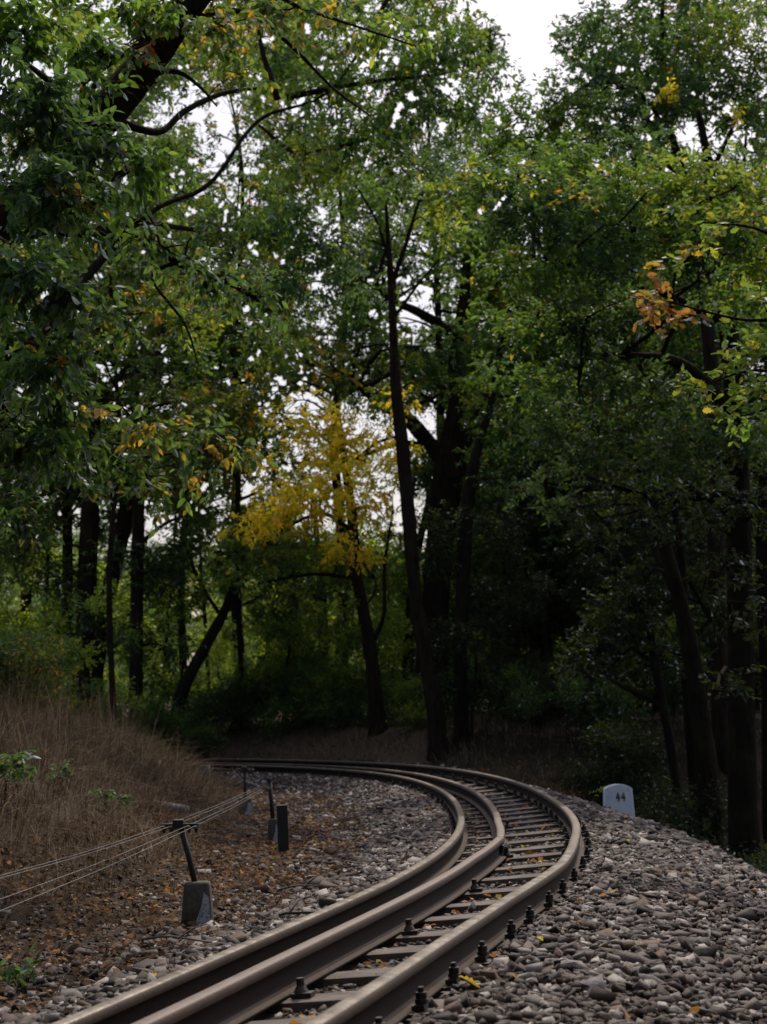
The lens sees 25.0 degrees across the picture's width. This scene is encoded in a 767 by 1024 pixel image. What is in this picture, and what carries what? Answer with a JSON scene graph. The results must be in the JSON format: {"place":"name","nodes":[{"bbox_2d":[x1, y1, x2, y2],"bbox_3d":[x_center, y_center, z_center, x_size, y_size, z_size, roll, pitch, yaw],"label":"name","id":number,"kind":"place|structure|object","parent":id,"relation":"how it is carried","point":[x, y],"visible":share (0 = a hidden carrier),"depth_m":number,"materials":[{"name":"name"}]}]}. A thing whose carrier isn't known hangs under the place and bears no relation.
{"place":"outdoors","nodes":[
{"label":"outdoors","id":0,"kind":"place"},
{"bbox_2d":[73,559,162,713],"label":"tree","id":1,"kind":"object","parent":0,"point":[148,622],"visible":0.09,"depth_m":39.60,"materials":[{"name":"green plant"}]},
{"bbox_2d":[0,674,762,1023],"bbox_3d":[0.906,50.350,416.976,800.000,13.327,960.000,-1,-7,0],"label":"ground","id":2,"kind":"structure","parent":0,"point":[542,756],"depth_m":25.30,"materials":[{"name":"soil"}]},
{"bbox_2d":[0,748,40,805],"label":"weed","id":3,"kind":"object","parent":2,"relation":"on","point":[17,761],"visible":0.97,"depth_m":11.99,"materials":[{"name":"green plant"}]},
{"bbox_2d":[0,942,42,987],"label":"weed","id":4,"kind":"object","parent":2,"relation":"on","point":[8,974],"visible":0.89,"depth_m":7.30,"materials":[{"name":"green plant"}]},
{"bbox_2d":[0,548,71,642],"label":"sapling","id":5,"kind":"object","parent":2,"relation":"on","point":[12,573],"visible":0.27,"depth_m":35.20,"materials":[{"name":"green plant"}]},
{"bbox_2d":[0,619,82,716],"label":"shrub","id":6,"kind":"object","parent":2,"relation":"on","point":[40,660],"visible":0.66,"depth_m":24.76,"materials":[{"name":"green plant"}]},
{"bbox_2d":[0,128,126,644],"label":"canopy tree","id":7,"kind":"object","parent":2,"relation":"on","point":[27,600],"depth_m":37.95,"materials":[{"name":"green plant"}]},
{"bbox_2d":[5,498,129,673],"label":"woodland tree","id":8,"kind":"object","parent":2,"relation":"on","point":[77,549],"visible":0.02,"depth_m":48.34,"materials":[{"name":"green plant"}]},
{"bbox_2d":[0,228,148,698],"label":"canopy tree","id":9,"kind":"object","parent":2,"relation":"on","point":[67,530],"visible":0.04,"depth_m":35.94,"materials":[{"name":"green plant"}]},
{"bbox_2d":[30,579,149,719],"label":"sapling","id":10,"kind":"object","parent":2,"relation":"on","point":[88,660],"visible":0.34,"depth_m":29.00,"materials":[{"name":"green plant"}]},
{"bbox_2d":[50,582,147,715],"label":"sapling","id":11,"kind":"object","parent":2,"relation":"on","point":[114,635],"visible":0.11,"depth_m":33.68,"materials":[{"name":"green plant"}]},
{"bbox_2d":[64,691,146,734],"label":"shrub","id":12,"kind":"object","parent":2,"relation":"on","point":[108,712],"visible":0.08,"depth_m":28.95,"materials":[{"name":"green plant"}]},
{"bbox_2d":[80,675,145,727],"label":"sapling","id":13,"kind":"object","parent":2,"relation":"on","point":[96,685],"visible":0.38,"depth_m":29.29,"materials":[{"name":"green plant"}]},
{"bbox_2d":[0,235,240,710],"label":"tall oak","id":14,"kind":"object","parent":2,"relation":"on","point":[86,580],"visible":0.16,"depth_m":33.11,"materials":[{"name":"green plant"}]},
{"bbox_2d":[0,23,241,726],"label":"canopy tree","id":15,"kind":"object","parent":2,"relation":"on","point":[145,364],"visible":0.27,"depth_m":28.02,"materials":[{"name":"green plant"}]},
{"bbox_2d":[29,0,236,711],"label":"canopy tree","id":16,"kind":"object","parent":2,"relation":"on","point":[119,25],"visible":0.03,"depth_m":37.71,"materials":[{"name":"green plant"}]},
{"bbox_2d":[0,652,268,934],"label":"dry grass","id":17,"kind":"structure","parent":2,"relation":"on","point":[82,729],"depth_m":14.93,"materials":[{"name":"plant"}]},
{"bbox_2d":[106,552,198,711],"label":"woodland tree","id":18,"kind":"object","parent":2,"relation":"on","point":[161,618],"visible":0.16,"depth_m":45.60,"materials":[{"name":"green plant"}]},
{"bbox_2d":[123,684,189,754],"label":"shrub","id":19,"kind":"object","parent":2,"relation":"on","point":[154,706],"visible":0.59,"depth_m":30.40,"materials":[{"name":"green plant"}]},
{"bbox_2d":[96,311,237,692],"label":"leaning tree","id":20,"kind":"object","parent":2,"relation":"on","point":[123,526],"visible":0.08,"depth_m":34.61,"materials":[{"name":"green plant"}]},
{"bbox_2d":[73,267,273,725],"bbox_3d":[-3.471,-0.017,31.964,2.763,9.626,4.514,-8,-10,44],"label":"upright tree","id":21,"kind":"object","parent":2,"relation":"on","point":[139,539],"visible":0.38,"depth_m":31.11,"materials":[{"name":"green plant"}]},
{"bbox_2d":[74,198,274,720],"bbox_3d":[-4.491,-1.194,35.935,4.659,11.319,5.016,-1,-7,0],"label":"canopy tree","id":22,"kind":"object","parent":2,"relation":"on","point":[230,484],"visible":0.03,"depth_m":35.42,"materials":[{"name":"green plant"}]},
{"bbox_2d":[113,529,249,715],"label":"sapling","id":23,"kind":"object","parent":2,"relation":"on","point":[167,692],"visible":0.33,"depth_m":34.07,"materials":[{"name":"green plant"}]},
{"bbox_2d":[162,819,213,926],"bbox_3d":[-1.082,2.047,9.569,0.290,0.678,0.155,-1,-7,0],"label":"wire post","id":24,"kind":"object","parent":2,"relation":"on","point":[197,904],"visible":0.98,"depth_m":9.51,"materials":[{"name":"concrete"}]},
{"bbox_2d":[165,716,229,758],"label":"shrub","id":25,"kind":"object","parent":2,"relation":"on","point":[202,738],"visible":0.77,"depth_m":30.71,"materials":[{"name":"green plant"}]},
{"bbox_2d":[169,673,252,741],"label":"shrub","id":26,"kind":"object","parent":2,"relation":"on","point":[209,706],"visible":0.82,"depth_m":32.38,"materials":[{"name":"green plant"}]},
{"bbox_2d":[0,0,433,555],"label":"overhanging tree","id":27,"kind":"object","parent":2,"relation":"on","point":[71,143],"visible":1,"depth_m":10.56,"materials":[{"name":"green plant"}]},
{"bbox_2d":[124,18,315,729],"bbox_3d":[-3.337,-3.099,34.352,4.234,15.009,4.904,-1,-7,0],"label":"canopy tree","id":28,"kind":"object","parent":2,"relation":"on","point":[263,152],"visible":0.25,"depth_m":34.27,"materials":[{"name":"green plant"}]},
{"bbox_2d":[121,483,322,745],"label":"leaning tree","id":29,"kind":"object","parent":2,"relation":"on","point":[183,688],"visible":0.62,"depth_m":32.97,"materials":[{"name":"green plant"}]},
{"bbox_2d":[187,595,259,694],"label":"sapling","id":30,"kind":"object","parent":2,"relation":"on","point":[215,614],"visible":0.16,"depth_m":39.57,"materials":[{"name":"green plant"}]},
{"bbox_2d":[191,620,256,686],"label":"sapling","id":31,"kind":"object","parent":2,"relation":"on","point":[218,657],"visible":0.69,"depth_m":36.54,"materials":[{"name":"green plant"}]},
{"bbox_2d":[136,0,334,678],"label":"canopy tree","id":32,"kind":"object","parent":2,"relation":"on","point":[242,204],"visible":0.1,"depth_m":39.40,"materials":[{"name":"green plant"}]},
{"bbox_2d":[209,664,269,733],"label":"shrub","id":33,"kind":"object","parent":2,"relation":"on","point":[244,714],"visible":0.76,"depth_m":32.93,"materials":[{"name":"green plant"}]},
{"bbox_2d":[191,519,313,671],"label":"woodland tree","id":34,"kind":"object","parent":2,"relation":"on","point":[259,603],"visible":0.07,"depth_m":46.30,"materials":[{"name":"green plant"}]},
{"bbox_2d":[2,0,523,393],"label":"broad tree","id":35,"kind":"object","parent":2,"relation":"on","point":[333,164],"visible":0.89,"depth_m":24.77,"materials":[{"name":"green plant"}]},
{"bbox_2d":[220,645,307,726],"bbox_3d":[-2.403,3.398,33.566,2.376,1.704,2.364,-1,-7,0],"label":"shrub","id":36,"kind":"object","parent":2,"relation":"on","point":[270,666],"visible":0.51,"depth_m":33.19,"materials":[{"name":"green plant"}]},
{"bbox_2d":[211,477,338,725],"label":"sapling","id":37,"kind":"object","parent":2,"relation":"on","point":[282,626],"visible":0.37,"depth_m":33.43,"materials":[{"name":"green plant"}]},
{"bbox_2d":[276,804,288,853],"bbox_3d":[-0.825,2.658,14.181,0.104,0.503,0.090,0,-7,-6],"label":"square post","id":38,"kind":"object","parent":2,"relation":"on","point":[282,827],"visible":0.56,"depth_m":14.14,"materials":[{"name":"paint"}]},
{"bbox_2d":[233,538,342,664],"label":"paired trunk tree","id":39,"kind":"object","parent":2,"relation":"on","point":[316,598],"visible":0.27,"depth_m":35.96,"materials":[{"name":"green plant"}]},
{"bbox_2d":[244,639,346,725],"bbox_3d":[-1.749,3.344,33.880,2.522,1.821,2.159,-1,-7,0],"label":"shrub","id":40,"kind":"object","parent":2,"relation":"on","point":[280,676],"visible":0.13,"depth_m":33.55,"materials":[{"name":"green plant"}]},
{"bbox_2d":[180,330,428,736],"bbox_3d":[-1.398,0.292,30.788,4.560,7.512,4.394,-1,-7,0],"label":"yellow leafed tree","id":41,"kind":"object","parent":2,"relation":"on","point":[338,451],"visible":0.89,"depth_m":30.68,"materials":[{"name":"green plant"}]},
{"bbox_2d":[249,685,368,741],"bbox_3d":[-1.402,3.738,32.124,2.073,1.121,2.489,3,-8,-32],"label":"shrub","id":42,"kind":"object","parent":2,"relation":"on","point":[331,713],"visible":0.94,"depth_m":31.91,"materials":[{"name":"green plant"}]},
{"bbox_2d":[3,524,614,700],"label":"distant woodland","id":43,"kind":"object","parent":2,"relation":"on","point":[195,609],"depth_m":87.38,"materials":[{"name":"green plant"}]},
{"bbox_2d":[261,574,360,663],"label":"sapling","id":44,"kind":"object","parent":2,"relation":"on","point":[318,632],"visible":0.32,"depth_m":35.27,"materials":[{"name":"green plant"}]},
{"bbox_2d":[272,640,385,723],"bbox_3d":[-0.970,3.303,32.801,2.266,1.773,2.313,-4,-8,21],"label":"shrub","id":45,"kind":"object","parent":2,"relation":"on","point":[322,677],"visible":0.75,"depth_m":32.40,"materials":[{"name":"green plant"}]},
{"bbox_2d":[277,470,400,663],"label":"forked tree","id":46,"kind":"object","parent":2,"relation":"on","point":[343,599],"visible":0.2,"depth_m":37.96,"materials":[{"name":"green plant"}]},
{"bbox_2d":[243,0,442,663],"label":"canopy tree","id":47,"kind":"object","parent":2,"relation":"on","point":[338,384],"visible":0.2,"depth_m":40.36,"materials":[{"name":"green plant"}]},
{"bbox_2d":[243,986,443,1023],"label":"sleeper","id":48,"kind":"object","parent":2,"relation":"on","point":[422,1001],"visible":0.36,"depth_m":5.13,"materials":[{"name":"wood"}]},
{"bbox_2d":[308,505,431,686],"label":"sapling","id":49,"kind":"object","parent":2,"relation":"on","point":[395,634],"visible":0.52,"depth_m":33.96,"materials":[{"name":"green plant"}]},
{"bbox_2d":[0,724,757,1023],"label":"leaf litter","id":50,"kind":"object","parent":2,"relation":"on","point":[149,922],"visible":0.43,"depth_m":11.18,"materials":[{"name":"plant"}]},
{"bbox_2d":[373,1017,385,1023],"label":"sleeper","id":51,"kind":"object","parent":2,"relation":"on","point":[378,1020],"visible":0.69,"depth_m":4.63,"materials":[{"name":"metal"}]},
{"bbox_2d":[52,764,467,1023],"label":"rail","id":52,"kind":"object","parent":51,"relation":"on","point":[146,1000],"visible":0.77,"depth_m":6.94,"materials":[{"name":"metal"}]},
{"bbox_2d":[132,836,509,1023],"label":"guard rail","id":53,"kind":"object","parent":51,"relation":"on","point":[242,997],"visible":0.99,"depth_m":6.25,"materials":[{"name":"metal"}]},
{"bbox_2d":[179,758,583,1023],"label":"rail","id":54,"kind":"object","parent":51,"relation":"on","point":[388,997],"visible":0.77,"depth_m":6.41,"materials":[{"name":"metal"}]},
{"bbox_2d":[289,125,476,761],"bbox_3d":[0.099,-1.208,28.257,3.152,10.604,1.912,-1,-7,0],"label":"slender tree","id":55,"kind":"object","parent":2,"relation":"on","point":[436,727],"visible":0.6,"depth_m":28.30,"materials":[{"name":"green plant"}]},
{"bbox_2d":[0,758,766,1023],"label":"ballast","id":56,"kind":"structure","parent":2,"relation":"on","point":[661,916],"depth_m":7.83,"materials":[{"name":"gravel"}]},
{"bbox_2d":[262,962,477,1012],"bbox_3d":[-0.250,1.641,5.715,1.177,0.226,0.188,-7,-9,12],"label":"sleeper","id":57,"kind":"object","parent":56,"relation":"on","point":[301,998],"visible":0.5,"depth_m":5.65,"materials":[{"name":"wood"}]},
{"bbox_2d":[307,941,510,987],"bbox_3d":[-0.127,1.697,6.220,1.177,0.226,0.188,-7,-8,13],"label":"sleeper","id":58,"kind":"object","parent":56,"relation":"on","point":[364,977],"visible":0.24,"depth_m":6.15,"materials":[{"name":"wood"}]},
{"bbox_2d":[350,920,534,962],"bbox_3d":[0.017,1.762,6.809,1.177,0.226,0.188,-7,-8,11],"label":"sleeper","id":59,"kind":"object","parent":56,"relation":"on","point":[401,953],"visible":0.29,"depth_m":6.74,"materials":[{"name":"wood"}]},
{"bbox_2d":[380,906,551,945],"bbox_3d":[0.132,1.815,7.285,1.177,0.226,0.188,-8,-9,13],"label":"sleeper","id":60,"kind":"object","parent":56,"relation":"on","point":[409,933],"visible":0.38,"depth_m":7.22,"materials":[{"name":"wood"}]},
{"bbox_2d":[413,891,557,927],"bbox_3d":[0.266,1.879,7.856,1.177,0.226,0.188,-7,-8,12],"label":"sleeper","id":61,"kind":"object","parent":56,"relation":"on","point":[448,920],"visible":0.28,"depth_m":7.78,"materials":[{"name":"wood"}]},
{"bbox_2d":[454,868,580,900],"bbox_3d":[0.497,2.002,8.953,1.177,0.226,0.188,-7,-8,10],"label":"sleeper","id":62,"kind":"object","parent":56,"relation":"on","point":[475,891],"visible":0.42,"depth_m":8.88,"materials":[{"name":"wood"}]},
{"bbox_2d":[454,837,591,865],"bbox_3d":[0.810,2.231,10.986,1.177,0.226,0.188,-7,-8,6],"label":"sleeper","id":63,"kind":"object","parent":56,"relation":"on","point":[524,858],"visible":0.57,"depth_m":10.93,"materials":[{"name":"wood"}]},
{"bbox_2d":[460,830,600,857],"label":"sleeper","id":64,"kind":"object","parent":56,"relation":"on","point":[545,848],"visible":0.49,"depth_m":11.55,"materials":[{"name":"wood"}]},
{"bbox_2d":[186,762,506,844],"bbox_3d":[-4.924,3.773,24.393,9.838,0.424,27.429,6,-10,-42],"label":"guard rail","id":65,"kind":"object","parent":64,"relation":"on","point":[484,806],"visible":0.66,"depth_m":19.71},
{"bbox_2d":[477,856,591,885],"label":"sleeper","id":66,"kind":"object","parent":56,"relation":"on","point":[518,878],"visible":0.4,"depth_m":9.57,"materials":[{"name":"wood"}]},
{"bbox_2d":[603,784,634,817],"bbox_3d":[2.555,3.233,18.735,0.345,0.559,0.135,-1,-7,-3],"label":"kilometre stone","id":67,"kind":"object","parent":56,"relation":"on","point":[619,797],"visible":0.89,"depth_m":18.69,"materials":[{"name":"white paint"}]},
{"bbox_2d":[346,669,443,727],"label":"shrub","id":68,"kind":"object","parent":2,"relation":"on","point":[405,689],"visible":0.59,"depth_m":31.54,"materials":[{"name":"green plant"}]},
{"bbox_2d":[252,146,554,719],"bbox_3d":[0.649,-1.815,33.862,5.390,12.107,5.932,-3,-7,17],"label":"oak tree","id":69,"kind":"object","parent":2,"relation":"on","point":[448,451],"visible":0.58,"depth_m":33.91,"materials":[{"name":"green plant"}]},
{"bbox_2d":[373,438,433,703],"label":"thin tree","id":70,"kind":"object","parent":2,"relation":"on","point":[417,472],"visible":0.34,"depth_m":36.12,"materials":[{"name":"green plant"}]},
{"bbox_2d":[385,691,450,731],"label":"shrub","id":71,"kind":"object","parent":2,"relation":"on","point":[418,717],"visible":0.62,"depth_m":30.10,"materials":[{"name":"green plant"}]},
{"bbox_2d":[367,544,470,675],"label":"sapling","id":72,"kind":"object","parent":2,"relation":"on","point":[393,559],"visible":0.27,"depth_m":35.91,"materials":[{"name":"green plant"}]},
{"bbox_2d":[323,0,529,662],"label":"canopy tree","id":73,"kind":"object","parent":2,"relation":"on","point":[440,145],"visible":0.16,"depth_m":41.69,"materials":[{"name":"green plant"}]},
{"bbox_2d":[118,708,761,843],"bbox_3d":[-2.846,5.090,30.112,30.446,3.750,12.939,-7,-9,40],"label":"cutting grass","id":74,"kind":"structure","parent":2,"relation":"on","point":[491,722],"depth_m":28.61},
{"bbox_2d":[381,399,514,679],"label":"sapling","id":75,"kind":"object","parent":2,"relation":"on","point":[419,485],"visible":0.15,"depth_m":37.32,"materials":[{"name":"green plant"}]},
{"bbox_2d":[407,497,544,741],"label":"sapling","id":76,"kind":"object","parent":2,"relation":"on","point":[450,636],"visible":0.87,"depth_m":28.53,"materials":[{"name":"green plant"}]},
{"bbox_2d":[450,651,549,722],"bbox_3d":[2.068,3.137,30.710,1.826,1.385,1.845,-1,-7,0],"label":"shrub","id":77,"kind":"object","parent":2,"relation":"on","point":[498,707],"visible":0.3,"depth_m":30.39,"materials":[{"name":"green plant"}]},
{"bbox_2d":[434,879,580,913],"bbox_3d":[0.382,1.938,8.382,1.177,0.226,0.188,-7,-9,12],"label":"sleeper","id":78,"kind":"object","parent":2,"relation":"on","point":[483,905],"visible":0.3,"depth_m":8.31,"materials":[{"name":"wood"}]},
{"bbox_2d":[398,231,633,689],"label":"woodland tree","id":79,"kind":"object","parent":2,"relation":"on","point":[445,360],"visible":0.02,"depth_m":42.04,"materials":[{"name":"green plant"}]},
{"bbox_2d":[450,486,584,689],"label":"sapling","id":80,"kind":"object","parent":2,"relation":"on","point":[552,617],"visible":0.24,"depth_m":33.82,"materials":[{"name":"green plant"}]},
{"bbox_2d":[452,347,584,744],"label":"slender tree","id":81,"kind":"object","parent":2,"relation":"on","point":[471,485],"visible":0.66,"depth_m":28.75,"materials":[{"name":"green plant"}]},
{"bbox_2d":[425,121,649,688],"bbox_3d":[3.245,-2.045,36.517,4.947,12.901,5.409,-1,-7,0],"label":"canopy tree","id":82,"kind":"object","parent":2,"relation":"on","point":[541,566],"visible":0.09,"depth_m":35.69,"materials":[{"name":"green plant"}]},
{"bbox_2d":[505,667,576,727],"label":"shrub","id":83,"kind":"object","parent":2,"relation":"on","point":[547,714],"visible":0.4,"depth_m":28.89,"materials":[{"name":"green plant"}]},
{"bbox_2d":[486,440,614,691],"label":"shaded tree","id":84,"kind":"object","parent":2,"relation":"on","point":[544,627],"visible":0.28,"depth_m":32.95,"materials":[{"name":"green plant"}]},
{"bbox_2d":[499,659,651,745],"bbox_3d":[2.971,2.941,26.755,2.161,1.426,1.754,1,-8,-18],"label":"shrub","id":85,"kind":"object","parent":2,"relation":"on","point":[585,703],"visible":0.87,"depth_m":26.65,"materials":[{"name":"green plant"}]},
{"bbox_2d":[539,545,626,695],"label":"sapling","id":86,"kind":"object","parent":2,"relation":"on","point":[558,600],"visible":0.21,"depth_m":33.22,"materials":[{"name":"green plant"}]},
{"bbox_2d":[405,99,766,862],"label":"broad oak","id":87,"kind":"object","parent":2,"relation":"on","point":[555,191],"visible":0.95,"depth_m":20.05,"materials":[{"name":"green plant"}]},
{"bbox_2d":[449,175,744,648],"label":"woodland tree","id":88,"kind":"object","parent":2,"relation":"on","point":[528,253],"visible":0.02,"depth_m":40.06,"materials":[{"name":"green plant"}]},
{"bbox_2d":[440,0,766,770],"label":"tall tree","id":89,"kind":"object","parent":2,"relation":"on","point":[552,118],"visible":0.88,"depth_m":26.92,"materials":[{"name":"green plant"}]},
{"bbox_2d":[556,550,664,720],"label":"sapling","id":90,"kind":"object","parent":2,"relation":"on","point":[599,574],"visible":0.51,"depth_m":28.75,"materials":[{"name":"green plant"}]},
{"bbox_2d":[555,711,686,810],"bbox_3d":[3.367,3.660,24.914,1.482,1.591,2.344,3,-8,-29],"label":"shrub","id":91,"kind":"object","parent":2,"relation":"on","point":[623,774],"visible":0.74,"depth_m":24.62,"materials":[{"name":"green plant"}]},
{"bbox_2d":[552,459,707,672],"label":"shaded tree","id":92,"kind":"object","parent":2,"relation":"on","point":[599,549],"visible":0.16,"depth_m":30.02,"materials":[{"name":"green plant"}]},
{"bbox_2d":[522,0,739,712],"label":"canopy tree","id":93,"kind":"object","parent":2,"relation":"on","point":[672,347],"visible":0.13,"depth_m":33.78,"materials":[{"name":"green plant"}]},
{"bbox_2d":[547,583,718,811],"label":"shaded tree","id":94,"kind":"object","parent":2,"relation":"on","point":[656,660],"visible":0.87,"depth_m":23.80,"materials":[{"name":"green plant"}]},
{"bbox_2d":[547,369,721,848],"bbox_3d":[4.237,1.905,25.080,1.956,7.062,6.720,-4,-8,21],"label":"shaded tree","id":95,"kind":"object","parent":2,"relation":"on","point":[665,556],"visible":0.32,"depth_m":22.90,"materials":[{"name":"green plant"}]},
{"bbox_2d":[558,399,758,711],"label":"sapling","id":96,"kind":"object","parent":2,"relation":"on","point":[705,650],"visible":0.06,"depth_m":32.03,"materials":[{"name":"green plant"}]},
{"bbox_2d":[601,506,726,717],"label":"sapling","id":97,"kind":"object","parent":2,"relation":"on","point":[627,549],"visible":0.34,"depth_m":29.20,"materials":[{"name":"green plant"}]},
{"bbox_2d":[587,424,756,824],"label":"shaded tree","id":98,"kind":"object","parent":2,"relation":"on","point":[689,738],"visible":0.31,"depth_m":25.06,"materials":[{"name":"green plant"}]},
{"bbox_2d":[633,774,727,849],"bbox_3d":[3.774,4.125,22.604,1.742,1.418,1.938,-6,-9,34],"label":"shrub","id":99,"kind":"object","parent":2,"relation":"on","point":[679,819],"visible":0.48,"depth_m":22.57,"materials":[{"name":"green plant"}]},
{"bbox_2d":[613,0,766,712],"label":"canopy tree","id":100,"kind":"object","parent":2,"relation":"on","point":[674,370],"visible":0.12,"depth_m":33.53,"materials":[{"name":"green plant"}]},
{"bbox_2d":[618,140,766,700],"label":"woodland tree","id":101,"kind":"object","parent":2,"relation":"on","point":[764,360],"visible":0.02,"depth_m":40.23,"materials":[{"name":"green plant"}]},
{"bbox_2d":[628,473,758,709],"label":"sapling","id":102,"kind":"object","parent":2,"relation":"on","point":[704,586],"visible":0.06,"depth_m":28.66,"materials":[{"name":"green plant"}]},
{"bbox_2d":[629,198,766,447],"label":"young oak","id":103,"kind":"object","parent":2,"relation":"on","point":[758,339],"visible":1,"depth_m":11.76,"materials":[{"name":"green plant"}]},
{"bbox_2d":[689,431,766,857],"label":"shaded tree","id":104,"kind":"object","parent":2,"relation":"on","point":[761,552],"visible":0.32,"depth_m":23.89,"materials":[{"name":"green plant"}]},
{"bbox_2d":[0,0,766,665],"label":"sky","id":105,"kind":"structure","parent":0,"point":[526,21],"materials":[{"name":"white"}]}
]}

